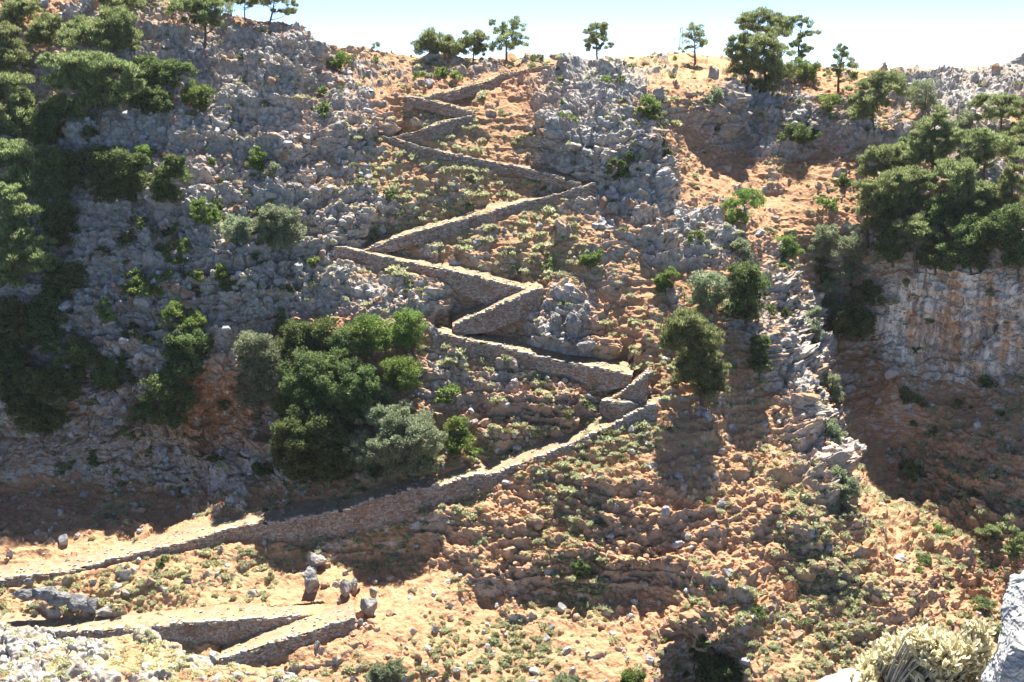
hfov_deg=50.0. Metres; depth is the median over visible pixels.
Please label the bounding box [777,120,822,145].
dark bush
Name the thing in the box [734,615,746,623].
dwarf shrub
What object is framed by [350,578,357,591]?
boulder
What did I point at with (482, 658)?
dwarf shrub
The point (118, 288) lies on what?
boulder
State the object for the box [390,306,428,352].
evergreen oak
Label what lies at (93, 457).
wild bush
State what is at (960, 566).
dwarf shrub
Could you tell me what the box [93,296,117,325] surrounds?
shrub
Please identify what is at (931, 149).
pine tree
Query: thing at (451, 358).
dwarf shrub
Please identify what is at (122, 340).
boulder
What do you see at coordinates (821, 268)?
dark bush
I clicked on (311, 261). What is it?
wild bush
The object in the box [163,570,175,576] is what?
dwarf shrub
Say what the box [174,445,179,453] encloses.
boulder
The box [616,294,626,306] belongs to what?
boulder
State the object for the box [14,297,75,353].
evergreen oak
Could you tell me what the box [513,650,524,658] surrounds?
dwarf shrub
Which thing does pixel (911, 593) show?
boulder
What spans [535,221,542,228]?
boulder
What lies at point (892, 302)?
dwarf shrub
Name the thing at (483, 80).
path
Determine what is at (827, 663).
dwarf shrub
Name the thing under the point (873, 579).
dwarf shrub
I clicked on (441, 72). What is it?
wild bush
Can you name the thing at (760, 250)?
boulder
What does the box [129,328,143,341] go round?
wild bush
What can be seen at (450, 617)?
boulder
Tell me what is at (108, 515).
dwarf shrub
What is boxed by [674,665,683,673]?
dwarf shrub
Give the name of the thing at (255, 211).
wild bush
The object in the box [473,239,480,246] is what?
boulder
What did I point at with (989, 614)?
dwarf shrub
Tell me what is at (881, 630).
dwarf shrub
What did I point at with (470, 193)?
dwarf shrub
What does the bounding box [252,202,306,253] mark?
olive tree
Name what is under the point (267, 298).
boulder
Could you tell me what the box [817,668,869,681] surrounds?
ground
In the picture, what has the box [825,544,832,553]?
boulder
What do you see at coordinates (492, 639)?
dwarf shrub
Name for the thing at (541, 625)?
dwarf shrub
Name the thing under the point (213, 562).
dwarf shrub
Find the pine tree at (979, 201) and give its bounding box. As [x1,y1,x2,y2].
[947,178,1000,217]
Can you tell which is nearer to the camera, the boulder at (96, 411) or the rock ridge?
the rock ridge
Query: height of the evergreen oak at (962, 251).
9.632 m
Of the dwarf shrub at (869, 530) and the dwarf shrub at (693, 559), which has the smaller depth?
the dwarf shrub at (693, 559)
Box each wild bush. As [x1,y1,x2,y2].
[17,427,32,434]
[32,295,42,306]
[54,462,67,475]
[68,459,74,470]
[79,125,97,141]
[85,358,95,368]
[87,450,99,466]
[88,343,100,357]
[96,245,109,252]
[112,470,120,476]
[116,426,128,435]
[117,228,136,248]
[119,330,128,337]
[123,267,144,277]
[125,321,139,328]
[128,378,136,386]
[129,215,148,229]
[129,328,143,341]
[143,334,155,344]
[147,274,162,283]
[150,226,163,237]
[153,240,174,258]
[153,324,162,334]
[155,555,166,566]
[160,268,174,279]
[161,226,173,236]
[171,221,183,232]
[205,453,225,462]
[207,157,215,164]
[212,198,223,209]
[214,269,225,280]
[218,400,231,410]
[250,411,269,422]
[251,252,257,259]
[252,206,260,214]
[253,163,269,173]
[256,231,274,246]
[260,100,269,107]
[279,284,294,293]
[306,255,319,268]
[311,99,330,118]
[317,85,330,96]
[366,462,385,478]
[370,56,378,62]
[383,188,396,200]
[412,70,425,79]
[434,66,447,77]
[434,382,460,404]
[449,69,463,80]
[501,353,510,365]
[541,258,556,270]
[560,110,577,121]
[581,395,592,407]
[615,75,626,83]
[661,648,667,656]
[682,670,690,677]
[695,633,709,649]
[702,495,712,504]
[706,84,723,108]
[750,605,766,621]
[763,303,777,315]
[776,306,791,316]
[791,229,796,238]
[794,97,804,107]
[816,196,839,211]
[820,273,836,283]
[827,111,836,119]
[837,172,852,187]
[892,377,915,404]
[897,459,913,466]
[901,467,918,482]
[902,278,909,287]
[905,461,924,472]
[909,420,917,426]
[911,347,923,353]
[914,394,924,402]
[914,562,923,573]
[917,552,931,566]
[920,402,928,407]
[925,318,934,322]
[927,426,938,436]
[933,523,951,534]
[938,492,950,501]
[951,398,962,407]
[961,488,979,503]
[968,262,990,271]
[978,374,998,390]
[985,288,994,296]
[991,565,1004,571]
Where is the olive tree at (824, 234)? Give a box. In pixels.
[804,223,840,258]
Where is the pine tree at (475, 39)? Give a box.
[460,28,490,61]
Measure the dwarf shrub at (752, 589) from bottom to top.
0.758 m
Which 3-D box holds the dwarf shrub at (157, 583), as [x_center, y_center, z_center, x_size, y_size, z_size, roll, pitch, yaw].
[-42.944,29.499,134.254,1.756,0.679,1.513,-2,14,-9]
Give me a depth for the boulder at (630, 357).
154.03 m
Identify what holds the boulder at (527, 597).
on the terrain at (958, 310)
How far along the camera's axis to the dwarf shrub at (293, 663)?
123.53 m
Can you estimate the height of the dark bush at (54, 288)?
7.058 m
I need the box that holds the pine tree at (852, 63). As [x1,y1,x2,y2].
[825,42,859,91]
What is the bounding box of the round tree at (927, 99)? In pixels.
[907,77,940,110]
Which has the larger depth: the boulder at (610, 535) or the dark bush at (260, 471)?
the dark bush at (260, 471)
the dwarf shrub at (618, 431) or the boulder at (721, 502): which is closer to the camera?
the boulder at (721, 502)
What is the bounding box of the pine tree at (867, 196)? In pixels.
[851,178,885,256]
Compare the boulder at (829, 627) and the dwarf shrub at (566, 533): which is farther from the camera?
the dwarf shrub at (566, 533)
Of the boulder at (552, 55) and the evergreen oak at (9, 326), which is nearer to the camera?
the evergreen oak at (9, 326)
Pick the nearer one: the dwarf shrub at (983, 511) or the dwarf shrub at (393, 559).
the dwarf shrub at (393, 559)
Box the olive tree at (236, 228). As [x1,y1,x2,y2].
[215,213,254,247]
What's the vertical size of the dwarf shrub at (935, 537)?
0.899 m
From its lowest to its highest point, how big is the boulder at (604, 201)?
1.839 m
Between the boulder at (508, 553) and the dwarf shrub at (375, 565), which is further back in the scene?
the dwarf shrub at (375, 565)
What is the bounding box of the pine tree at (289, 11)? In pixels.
[260,0,298,25]
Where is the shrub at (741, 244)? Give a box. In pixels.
[730,237,754,261]
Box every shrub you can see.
[60,586,68,591]
[61,605,69,612]
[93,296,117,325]
[98,597,107,605]
[99,577,109,583]
[104,512,117,518]
[111,606,123,612]
[120,275,164,297]
[126,194,137,201]
[138,501,150,506]
[145,570,164,578]
[153,579,164,586]
[162,237,190,272]
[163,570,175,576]
[184,109,197,115]
[185,447,194,454]
[186,269,203,295]
[188,196,222,225]
[195,339,213,348]
[197,547,212,555]
[201,559,210,567]
[206,559,218,567]
[213,262,240,290]
[216,461,227,468]
[223,579,233,585]
[237,560,249,568]
[244,146,267,169]
[287,659,300,666]
[306,281,318,286]
[325,49,351,71]
[341,663,357,673]
[356,660,372,668]
[369,230,382,235]
[371,561,381,570]
[374,223,384,226]
[377,354,423,396]
[383,317,397,324]
[384,223,391,228]
[384,263,408,272]
[387,183,402,191]
[387,556,397,561]
[393,225,406,230]
[396,149,406,156]
[416,664,429,672]
[436,359,455,366]
[438,165,451,171]
[438,625,448,633]
[441,342,452,348]
[445,356,458,362]
[451,164,464,170]
[451,503,461,510]
[452,345,468,354]
[456,509,468,516]
[459,244,474,251]
[461,353,471,359]
[464,189,478,196]
[466,510,479,519]
[466,664,477,670]
[469,145,482,152]
[472,176,480,181]
[472,559,481,565]
[476,92,486,97]
[476,191,489,196]
[477,355,487,362]
[478,89,489,93]
[478,654,489,663]
[480,665,490,671]
[481,235,494,242]
[484,581,493,585]
[487,635,500,642]
[489,396,505,403]
[498,620,517,630]
[501,250,515,255]
[503,650,512,657]
[508,268,521,274]
[509,413,521,420]
[513,638,524,643]
[513,645,523,652]
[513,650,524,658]
[518,219,527,224]
[519,662,532,668]
[520,376,530,381]
[521,178,534,185]
[522,232,532,238]
[525,424,540,430]
[528,430,541,437]
[529,53,544,60]
[530,372,541,379]
[531,378,540,384]
[532,244,542,249]
[532,537,545,543]
[535,468,548,475]
[535,634,542,641]
[535,651,545,657]
[538,621,547,629]
[540,641,553,651]
[541,204,555,213]
[541,270,553,277]
[543,262,553,269]
[543,266,557,274]
[547,401,560,408]
[555,270,566,275]
[555,485,570,492]
[556,459,570,468]
[557,301,572,305]
[561,408,574,414]
[561,531,570,537]
[564,257,579,264]
[569,487,577,495]
[570,586,580,590]
[574,459,583,465]
[575,442,585,448]
[577,416,587,425]
[578,583,593,591]
[579,248,603,272]
[587,505,600,511]
[594,518,605,526]
[594,584,611,592]
[596,603,607,610]
[597,435,614,442]
[598,75,610,83]
[601,428,615,436]
[602,604,611,611]
[603,466,614,472]
[607,497,616,503]
[615,429,624,433]
[616,97,626,102]
[619,425,630,430]
[619,444,630,451]
[620,667,646,681]
[628,363,640,369]
[630,349,642,355]
[631,318,642,325]
[631,421,645,427]
[632,664,645,671]
[635,93,661,120]
[635,154,645,159]
[639,419,652,425]
[640,430,651,435]
[640,462,648,467]
[653,265,680,292]
[668,119,682,124]
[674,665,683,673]
[687,229,705,242]
[688,556,698,562]
[688,595,697,603]
[691,172,700,177]
[716,602,728,607]
[720,187,766,224]
[730,237,754,261]
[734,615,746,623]
[735,608,752,618]
[742,639,751,645]
[744,586,757,593]
[746,399,760,405]
[750,639,762,646]
[751,591,759,598]
[769,549,779,555]
[771,641,780,649]
[772,234,804,259]
[774,610,781,619]
[778,262,790,270]
[780,541,793,549]
[782,491,795,498]
[783,601,795,608]
[789,507,800,512]
[789,532,802,539]
[794,618,806,624]
[795,566,805,574]
[796,509,808,516]
[797,587,805,593]
[801,491,814,499]
[807,517,817,526]
[809,630,826,640]
[810,582,819,588]
[815,619,827,628]
[817,551,825,559]
[817,658,831,667]
[818,93,842,111]
[818,578,833,584]
[825,562,838,571]
[828,646,839,654]
[839,657,853,665]
[845,508,860,516]
[849,573,861,582]
[852,606,866,612]
[855,558,868,566]
[863,484,871,490]
[864,527,876,534]
[865,615,876,622]
[867,575,879,581]
[869,258,878,264]
[877,593,889,600]
[878,494,890,501]
[878,627,887,632]
[886,299,900,304]
[913,458,925,465]
[924,533,942,540]
[933,553,943,560]
[941,556,949,564]
[955,563,967,570]
[960,610,972,618]
[972,548,979,553]
[975,468,994,477]
[978,508,993,514]
[982,609,993,617]
[986,549,1000,553]
[995,468,1006,474]
[996,520,1006,527]
[1003,512,1015,521]
[1007,374,1020,382]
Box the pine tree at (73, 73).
[34,49,147,124]
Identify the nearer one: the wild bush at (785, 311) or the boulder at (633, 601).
the boulder at (633, 601)
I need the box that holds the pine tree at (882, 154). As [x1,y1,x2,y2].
[854,143,920,180]
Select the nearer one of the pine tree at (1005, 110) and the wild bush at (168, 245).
the wild bush at (168, 245)
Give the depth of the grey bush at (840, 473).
140.59 m
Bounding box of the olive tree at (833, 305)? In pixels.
[816,279,851,319]
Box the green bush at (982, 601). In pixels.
[971,595,997,610]
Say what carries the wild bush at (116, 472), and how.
on the terrain at (958, 310)
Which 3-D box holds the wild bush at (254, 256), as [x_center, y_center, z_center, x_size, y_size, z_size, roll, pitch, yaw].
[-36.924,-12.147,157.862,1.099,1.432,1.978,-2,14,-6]
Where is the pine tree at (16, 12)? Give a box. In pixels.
[0,0,43,27]
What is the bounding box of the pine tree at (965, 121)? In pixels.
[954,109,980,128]
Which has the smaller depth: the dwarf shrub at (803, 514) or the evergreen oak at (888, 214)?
the dwarf shrub at (803, 514)
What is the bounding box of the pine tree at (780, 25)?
[733,6,797,66]
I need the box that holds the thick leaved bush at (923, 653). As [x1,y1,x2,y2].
[850,615,996,681]
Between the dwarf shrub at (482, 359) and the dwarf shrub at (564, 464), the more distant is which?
the dwarf shrub at (482, 359)
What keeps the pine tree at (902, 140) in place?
on the terrain at (958, 310)
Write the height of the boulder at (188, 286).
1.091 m
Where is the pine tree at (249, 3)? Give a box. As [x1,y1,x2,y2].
[226,0,263,21]
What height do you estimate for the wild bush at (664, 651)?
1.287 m
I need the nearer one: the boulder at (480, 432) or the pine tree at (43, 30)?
the boulder at (480, 432)
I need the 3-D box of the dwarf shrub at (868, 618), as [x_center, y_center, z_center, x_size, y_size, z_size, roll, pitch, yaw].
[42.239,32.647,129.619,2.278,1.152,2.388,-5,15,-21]
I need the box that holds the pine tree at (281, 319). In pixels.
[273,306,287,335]
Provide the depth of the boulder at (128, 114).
164.93 m
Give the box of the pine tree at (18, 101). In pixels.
[0,68,35,138]
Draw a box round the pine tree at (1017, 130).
[997,119,1023,151]
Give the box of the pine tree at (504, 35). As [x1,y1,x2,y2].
[487,14,529,60]
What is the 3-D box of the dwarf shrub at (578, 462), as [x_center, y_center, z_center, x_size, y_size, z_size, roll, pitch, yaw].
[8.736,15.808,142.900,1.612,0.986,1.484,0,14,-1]
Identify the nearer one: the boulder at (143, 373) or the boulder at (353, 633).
the boulder at (353, 633)
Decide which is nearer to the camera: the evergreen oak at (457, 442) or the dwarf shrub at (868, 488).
the evergreen oak at (457, 442)
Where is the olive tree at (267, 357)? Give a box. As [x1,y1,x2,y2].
[232,329,291,412]
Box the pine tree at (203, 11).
[163,0,234,48]
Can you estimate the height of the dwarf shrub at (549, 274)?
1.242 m
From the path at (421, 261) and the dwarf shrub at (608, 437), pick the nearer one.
the dwarf shrub at (608, 437)
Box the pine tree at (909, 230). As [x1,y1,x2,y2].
[892,214,939,275]
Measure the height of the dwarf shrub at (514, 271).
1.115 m
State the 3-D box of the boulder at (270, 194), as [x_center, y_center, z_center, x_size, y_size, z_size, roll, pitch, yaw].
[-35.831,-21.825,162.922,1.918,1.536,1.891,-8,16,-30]
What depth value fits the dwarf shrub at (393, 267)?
161.91 m
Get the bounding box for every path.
[0,394,656,578]
[0,603,304,630]
[218,602,353,658]
[333,244,524,287]
[364,180,591,248]
[380,134,580,181]
[396,115,471,136]
[406,95,473,111]
[427,67,531,95]
[438,324,633,373]
[452,281,542,325]
[601,394,637,401]
[613,366,649,395]
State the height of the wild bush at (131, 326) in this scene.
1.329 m
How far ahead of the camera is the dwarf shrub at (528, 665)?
125.45 m
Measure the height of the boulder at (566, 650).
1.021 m
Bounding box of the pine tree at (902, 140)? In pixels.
[892,136,926,169]
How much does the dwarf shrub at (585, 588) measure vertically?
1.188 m
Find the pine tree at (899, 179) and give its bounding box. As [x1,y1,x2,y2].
[872,164,944,214]
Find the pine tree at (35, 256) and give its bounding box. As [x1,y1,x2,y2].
[0,181,62,287]
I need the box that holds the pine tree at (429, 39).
[409,26,444,55]
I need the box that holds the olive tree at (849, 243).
[830,233,868,285]
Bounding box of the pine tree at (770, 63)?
[736,31,797,91]
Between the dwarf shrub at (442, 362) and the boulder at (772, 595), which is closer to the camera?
the boulder at (772, 595)
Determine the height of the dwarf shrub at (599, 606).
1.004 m
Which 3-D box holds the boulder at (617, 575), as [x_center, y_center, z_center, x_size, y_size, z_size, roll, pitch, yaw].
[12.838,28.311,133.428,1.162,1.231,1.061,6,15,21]
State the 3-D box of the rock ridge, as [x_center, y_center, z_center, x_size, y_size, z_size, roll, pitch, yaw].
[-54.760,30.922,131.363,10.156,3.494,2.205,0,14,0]
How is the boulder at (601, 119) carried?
on the terrain at (958, 310)
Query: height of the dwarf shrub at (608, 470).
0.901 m
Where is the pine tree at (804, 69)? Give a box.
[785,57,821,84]
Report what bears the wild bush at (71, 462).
on the terrain at (958, 310)
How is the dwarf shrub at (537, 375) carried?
on the terrain at (958, 310)
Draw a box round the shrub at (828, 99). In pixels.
[818,93,842,111]
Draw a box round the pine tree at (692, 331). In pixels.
[657,305,731,406]
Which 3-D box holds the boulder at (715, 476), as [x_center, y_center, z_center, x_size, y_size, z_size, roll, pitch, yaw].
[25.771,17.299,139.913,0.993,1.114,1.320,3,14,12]
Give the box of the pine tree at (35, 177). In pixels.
[0,137,73,202]
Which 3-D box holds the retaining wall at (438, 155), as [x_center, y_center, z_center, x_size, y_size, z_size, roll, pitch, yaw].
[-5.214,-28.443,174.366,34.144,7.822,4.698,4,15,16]
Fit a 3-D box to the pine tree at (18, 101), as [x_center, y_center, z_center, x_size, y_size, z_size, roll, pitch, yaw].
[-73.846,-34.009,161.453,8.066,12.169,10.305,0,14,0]
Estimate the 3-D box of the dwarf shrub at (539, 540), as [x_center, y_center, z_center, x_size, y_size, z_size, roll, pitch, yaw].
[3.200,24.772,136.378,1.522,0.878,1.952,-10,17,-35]
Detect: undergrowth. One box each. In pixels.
[0,0,1023,681]
[0,66,653,645]
[0,624,304,681]
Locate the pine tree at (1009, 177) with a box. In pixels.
[985,154,1023,206]
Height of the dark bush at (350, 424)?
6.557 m
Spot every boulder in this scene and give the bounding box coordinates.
[7,550,13,556]
[23,578,33,584]
[58,300,71,311]
[58,508,64,515]
[58,534,67,544]
[61,125,68,133]
[69,232,75,241]
[80,490,87,496]
[90,327,103,334]
[90,406,102,415]
[95,606,113,616]
[104,304,115,313]
[110,392,120,405]
[112,345,120,355]
[112,583,121,590]
[115,286,123,292]
[118,337,128,344]
[119,110,134,119]
[121,403,127,412]
[121,589,131,595]
[125,450,135,459]
[127,296,133,305]
[133,295,149,307]
[133,357,137,364]
[134,350,144,359]
[135,429,143,437]
[140,371,148,378]
[143,577,156,585]
[149,277,156,283]
[154,444,167,453]
[157,281,167,288]
[157,448,166,456]
[159,149,167,158]
[166,233,172,240]
[169,281,181,294]
[173,179,181,184]
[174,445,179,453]
[180,289,194,298]
[181,488,190,493]
[182,300,190,309]
[185,282,191,289]
[209,651,217,663]
[210,269,215,277]
[212,120,224,129]
[213,372,221,379]
[221,54,227,60]
[221,325,232,333]
[233,205,240,213]
[240,447,250,456]
[249,433,257,438]
[250,455,258,464]
[263,295,272,301]
[265,190,277,198]
[266,77,275,84]
[283,140,292,148]
[291,262,302,270]
[302,134,309,143]
[304,566,319,593]
[307,553,326,566]
[314,641,319,649]
[318,249,325,259]
[320,581,329,587]
[339,289,345,295]
[339,579,350,596]
[349,629,360,636]
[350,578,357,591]
[355,610,364,618]
[357,618,362,625]
[360,598,376,616]
[363,174,372,179]
[369,586,376,597]
[377,224,387,234]
[385,609,393,616]
[411,521,419,528]
[414,652,421,660]
[425,78,432,87]
[428,326,438,345]
[431,625,438,633]
[433,412,444,428]
[439,463,445,469]
[447,614,453,621]
[448,260,457,264]
[449,553,457,559]
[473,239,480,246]
[476,427,487,440]
[478,418,492,426]
[501,546,516,563]
[512,444,521,450]
[523,593,533,601]
[529,667,538,674]
[531,517,543,529]
[533,340,541,348]
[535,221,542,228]
[543,634,550,641]
[544,569,553,574]
[546,510,553,517]
[549,53,558,59]
[549,311,561,330]
[552,518,559,525]
[555,473,564,482]
[556,305,566,315]
[556,400,566,404]
[557,602,566,612]
[559,339,570,346]
[562,646,571,655]
[563,283,573,291]
[565,312,581,337]
[575,341,596,353]
[577,308,588,328]
[579,282,585,291]
[582,147,591,156]
[584,474,594,481]
[591,526,601,531]
[597,116,606,124]
[598,216,605,221]
[598,220,606,229]
[600,196,608,207]
[605,192,619,201]
[605,202,617,214]
[605,224,614,229]
[606,533,613,538]
[606,550,614,559]
[609,184,615,193]
[612,569,622,578]
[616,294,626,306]
[623,146,628,154]
[628,198,634,207]
[628,349,633,362]
[628,425,633,432]
[630,598,637,605]
[631,327,640,333]
[640,201,647,209]
[645,654,654,665]
[648,370,653,377]
[660,506,669,519]
[660,619,668,627]
[666,155,674,162]
[666,215,675,222]
[670,540,682,548]
[674,472,683,478]
[688,197,697,206]
[701,410,711,421]
[711,473,717,479]
[717,498,725,507]
[722,568,730,577]
[722,618,728,625]
[724,317,734,320]
[739,657,751,665]
[741,456,748,465]
[742,125,750,134]
[755,228,764,235]
[757,246,762,255]
[765,602,775,611]
[769,591,775,599]
[772,405,780,410]
[785,100,795,105]
[788,629,803,643]
[808,527,814,536]
[808,567,817,581]
[818,516,829,524]
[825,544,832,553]
[826,624,832,632]
[831,557,843,568]
[863,638,872,646]
[884,365,899,379]
[893,577,904,585]
[894,553,906,561]
[907,590,918,597]
[952,626,960,633]
[975,86,985,91]
[976,500,985,513]
[981,569,1023,681]
[985,465,996,474]
[987,569,994,577]
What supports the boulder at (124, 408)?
on the terrain at (958, 310)
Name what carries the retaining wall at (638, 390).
on the terrain at (958, 310)
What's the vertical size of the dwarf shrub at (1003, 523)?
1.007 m
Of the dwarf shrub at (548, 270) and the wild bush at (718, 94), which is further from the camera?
the wild bush at (718, 94)
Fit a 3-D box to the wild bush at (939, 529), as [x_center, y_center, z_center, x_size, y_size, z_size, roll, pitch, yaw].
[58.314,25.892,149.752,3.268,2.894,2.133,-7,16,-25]
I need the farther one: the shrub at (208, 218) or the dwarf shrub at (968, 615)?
the shrub at (208, 218)
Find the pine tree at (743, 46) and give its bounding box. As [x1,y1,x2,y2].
[722,30,762,91]
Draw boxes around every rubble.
[0,0,1023,681]
[0,66,650,657]
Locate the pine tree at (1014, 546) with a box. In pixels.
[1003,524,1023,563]
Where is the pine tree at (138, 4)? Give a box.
[97,0,146,10]
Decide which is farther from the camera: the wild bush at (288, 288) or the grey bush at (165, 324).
the wild bush at (288, 288)
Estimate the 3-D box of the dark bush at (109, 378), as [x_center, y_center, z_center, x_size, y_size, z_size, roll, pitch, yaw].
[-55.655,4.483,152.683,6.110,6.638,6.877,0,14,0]
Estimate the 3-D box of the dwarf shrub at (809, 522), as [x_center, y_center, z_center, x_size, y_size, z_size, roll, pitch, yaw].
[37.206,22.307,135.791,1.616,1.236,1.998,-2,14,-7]
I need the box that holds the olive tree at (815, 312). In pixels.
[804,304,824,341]
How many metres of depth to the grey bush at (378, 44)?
196.14 m
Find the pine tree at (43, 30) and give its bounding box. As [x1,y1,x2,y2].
[24,11,66,45]
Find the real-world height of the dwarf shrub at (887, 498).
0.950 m
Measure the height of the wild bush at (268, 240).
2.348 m
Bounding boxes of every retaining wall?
[0,403,657,585]
[10,613,301,645]
[218,616,354,664]
[333,246,525,303]
[365,182,595,253]
[379,135,581,189]
[392,114,475,143]
[404,96,472,117]
[424,65,552,101]
[438,331,632,391]
[453,287,543,335]
[599,399,641,419]
[612,372,649,402]
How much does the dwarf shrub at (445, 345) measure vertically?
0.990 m
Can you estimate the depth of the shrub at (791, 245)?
172.97 m
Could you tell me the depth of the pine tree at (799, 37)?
208.07 m
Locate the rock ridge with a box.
[12,586,98,612]
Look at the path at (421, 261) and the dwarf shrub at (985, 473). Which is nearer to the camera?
the dwarf shrub at (985, 473)
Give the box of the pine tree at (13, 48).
[0,20,33,72]
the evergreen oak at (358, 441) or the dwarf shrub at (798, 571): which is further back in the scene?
the evergreen oak at (358, 441)
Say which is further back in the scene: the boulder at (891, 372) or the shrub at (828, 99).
the shrub at (828, 99)
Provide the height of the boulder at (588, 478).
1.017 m
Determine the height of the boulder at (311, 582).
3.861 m
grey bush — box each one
[123,417,145,432]
[157,316,183,337]
[260,161,280,177]
[364,657,408,681]
[371,41,380,48]
[371,382,395,408]
[550,671,587,681]
[656,110,668,124]
[692,652,702,669]
[823,373,844,409]
[823,417,848,443]
[832,464,862,502]
[992,624,1001,635]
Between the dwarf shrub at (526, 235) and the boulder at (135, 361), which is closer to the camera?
the boulder at (135, 361)
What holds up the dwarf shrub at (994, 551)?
on the terrain at (958, 310)
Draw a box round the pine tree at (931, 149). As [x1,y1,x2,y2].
[898,105,970,193]
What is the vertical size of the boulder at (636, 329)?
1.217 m
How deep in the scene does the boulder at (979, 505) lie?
151.08 m
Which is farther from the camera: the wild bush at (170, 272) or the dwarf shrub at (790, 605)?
the wild bush at (170, 272)
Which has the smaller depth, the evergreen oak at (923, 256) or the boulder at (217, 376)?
the boulder at (217, 376)
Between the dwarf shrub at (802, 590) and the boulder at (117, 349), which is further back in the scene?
the boulder at (117, 349)
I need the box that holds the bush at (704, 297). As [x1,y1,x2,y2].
[685,269,733,312]
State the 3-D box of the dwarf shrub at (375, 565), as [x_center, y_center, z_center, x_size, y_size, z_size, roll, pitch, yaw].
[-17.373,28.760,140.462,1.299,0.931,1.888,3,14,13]
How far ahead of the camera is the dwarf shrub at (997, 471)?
153.24 m
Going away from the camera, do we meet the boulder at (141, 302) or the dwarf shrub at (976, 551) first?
the dwarf shrub at (976, 551)
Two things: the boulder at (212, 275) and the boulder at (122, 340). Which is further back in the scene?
the boulder at (212, 275)
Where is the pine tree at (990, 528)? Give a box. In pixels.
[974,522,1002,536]
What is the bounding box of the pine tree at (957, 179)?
[924,155,984,221]
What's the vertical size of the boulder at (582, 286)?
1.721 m
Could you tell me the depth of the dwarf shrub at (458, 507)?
140.47 m
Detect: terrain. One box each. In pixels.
[0,0,1023,681]
[0,622,320,681]
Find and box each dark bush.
[21,99,67,144]
[34,194,80,249]
[38,260,89,299]
[43,146,88,190]
[52,335,104,382]
[89,350,134,391]
[124,367,200,437]
[160,326,213,381]
[249,461,273,477]
[330,401,368,436]
[570,559,590,586]
[606,150,635,180]
[661,133,676,156]
[693,652,743,681]
[746,334,773,376]
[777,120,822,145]
[815,257,832,276]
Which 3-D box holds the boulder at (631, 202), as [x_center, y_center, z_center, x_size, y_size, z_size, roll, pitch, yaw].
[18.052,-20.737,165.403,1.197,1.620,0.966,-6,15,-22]
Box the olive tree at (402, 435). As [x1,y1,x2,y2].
[364,399,447,479]
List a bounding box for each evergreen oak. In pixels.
[0,294,29,350]
[0,338,26,403]
[0,364,81,442]
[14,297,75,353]
[75,143,152,203]
[128,84,174,114]
[130,52,198,89]
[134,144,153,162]
[148,154,192,202]
[158,297,208,330]
[180,78,215,111]
[268,403,346,483]
[269,316,336,362]
[272,346,342,418]
[307,421,362,481]
[308,356,387,418]
[314,325,368,362]
[337,403,385,470]
[344,312,397,356]
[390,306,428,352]
[442,415,476,456]
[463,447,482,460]
[718,258,772,323]
[826,279,885,341]
[867,191,908,231]
[873,225,909,267]
[912,234,954,275]
[915,195,967,235]
[928,213,996,274]
[969,202,1023,251]
[999,237,1023,276]
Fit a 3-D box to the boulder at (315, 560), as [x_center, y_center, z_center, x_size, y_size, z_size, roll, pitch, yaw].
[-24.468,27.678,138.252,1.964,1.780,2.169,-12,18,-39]
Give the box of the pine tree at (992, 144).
[949,126,1023,179]
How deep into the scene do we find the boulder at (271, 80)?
169.00 m
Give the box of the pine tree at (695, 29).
[677,21,709,62]
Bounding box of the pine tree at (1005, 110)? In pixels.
[966,91,1023,129]
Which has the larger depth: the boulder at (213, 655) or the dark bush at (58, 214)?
the dark bush at (58, 214)
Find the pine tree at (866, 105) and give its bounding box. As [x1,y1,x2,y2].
[844,68,916,126]
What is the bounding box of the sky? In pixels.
[221,0,1023,69]
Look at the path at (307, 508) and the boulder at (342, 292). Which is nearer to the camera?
the path at (307, 508)
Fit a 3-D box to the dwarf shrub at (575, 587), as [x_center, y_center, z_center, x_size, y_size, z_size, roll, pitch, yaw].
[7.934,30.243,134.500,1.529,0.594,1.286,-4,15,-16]
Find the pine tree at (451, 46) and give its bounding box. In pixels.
[431,34,469,55]
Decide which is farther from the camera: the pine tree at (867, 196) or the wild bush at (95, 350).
the pine tree at (867, 196)
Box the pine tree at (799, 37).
[788,14,821,58]
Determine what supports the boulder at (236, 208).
on the terrain at (958, 310)
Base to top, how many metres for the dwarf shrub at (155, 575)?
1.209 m
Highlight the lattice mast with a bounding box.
[679,27,682,53]
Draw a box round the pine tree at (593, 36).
[582,21,614,58]
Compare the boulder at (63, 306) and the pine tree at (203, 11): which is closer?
the boulder at (63, 306)
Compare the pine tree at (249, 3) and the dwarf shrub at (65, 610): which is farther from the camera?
the pine tree at (249, 3)
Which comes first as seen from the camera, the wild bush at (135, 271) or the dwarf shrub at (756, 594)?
the dwarf shrub at (756, 594)
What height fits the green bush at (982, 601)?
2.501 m
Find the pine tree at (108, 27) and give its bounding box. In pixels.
[55,5,143,52]
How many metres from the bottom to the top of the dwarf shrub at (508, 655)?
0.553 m
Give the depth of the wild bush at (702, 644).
126.39 m
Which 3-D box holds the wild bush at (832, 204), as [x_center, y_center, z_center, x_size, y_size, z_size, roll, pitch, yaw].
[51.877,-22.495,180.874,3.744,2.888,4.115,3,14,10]
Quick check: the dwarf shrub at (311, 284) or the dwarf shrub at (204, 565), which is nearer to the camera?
the dwarf shrub at (204, 565)
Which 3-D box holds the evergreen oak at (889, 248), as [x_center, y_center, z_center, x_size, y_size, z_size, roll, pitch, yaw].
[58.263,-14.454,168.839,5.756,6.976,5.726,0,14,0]
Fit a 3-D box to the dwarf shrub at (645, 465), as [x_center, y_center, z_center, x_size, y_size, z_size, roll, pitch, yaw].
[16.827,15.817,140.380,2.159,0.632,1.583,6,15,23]

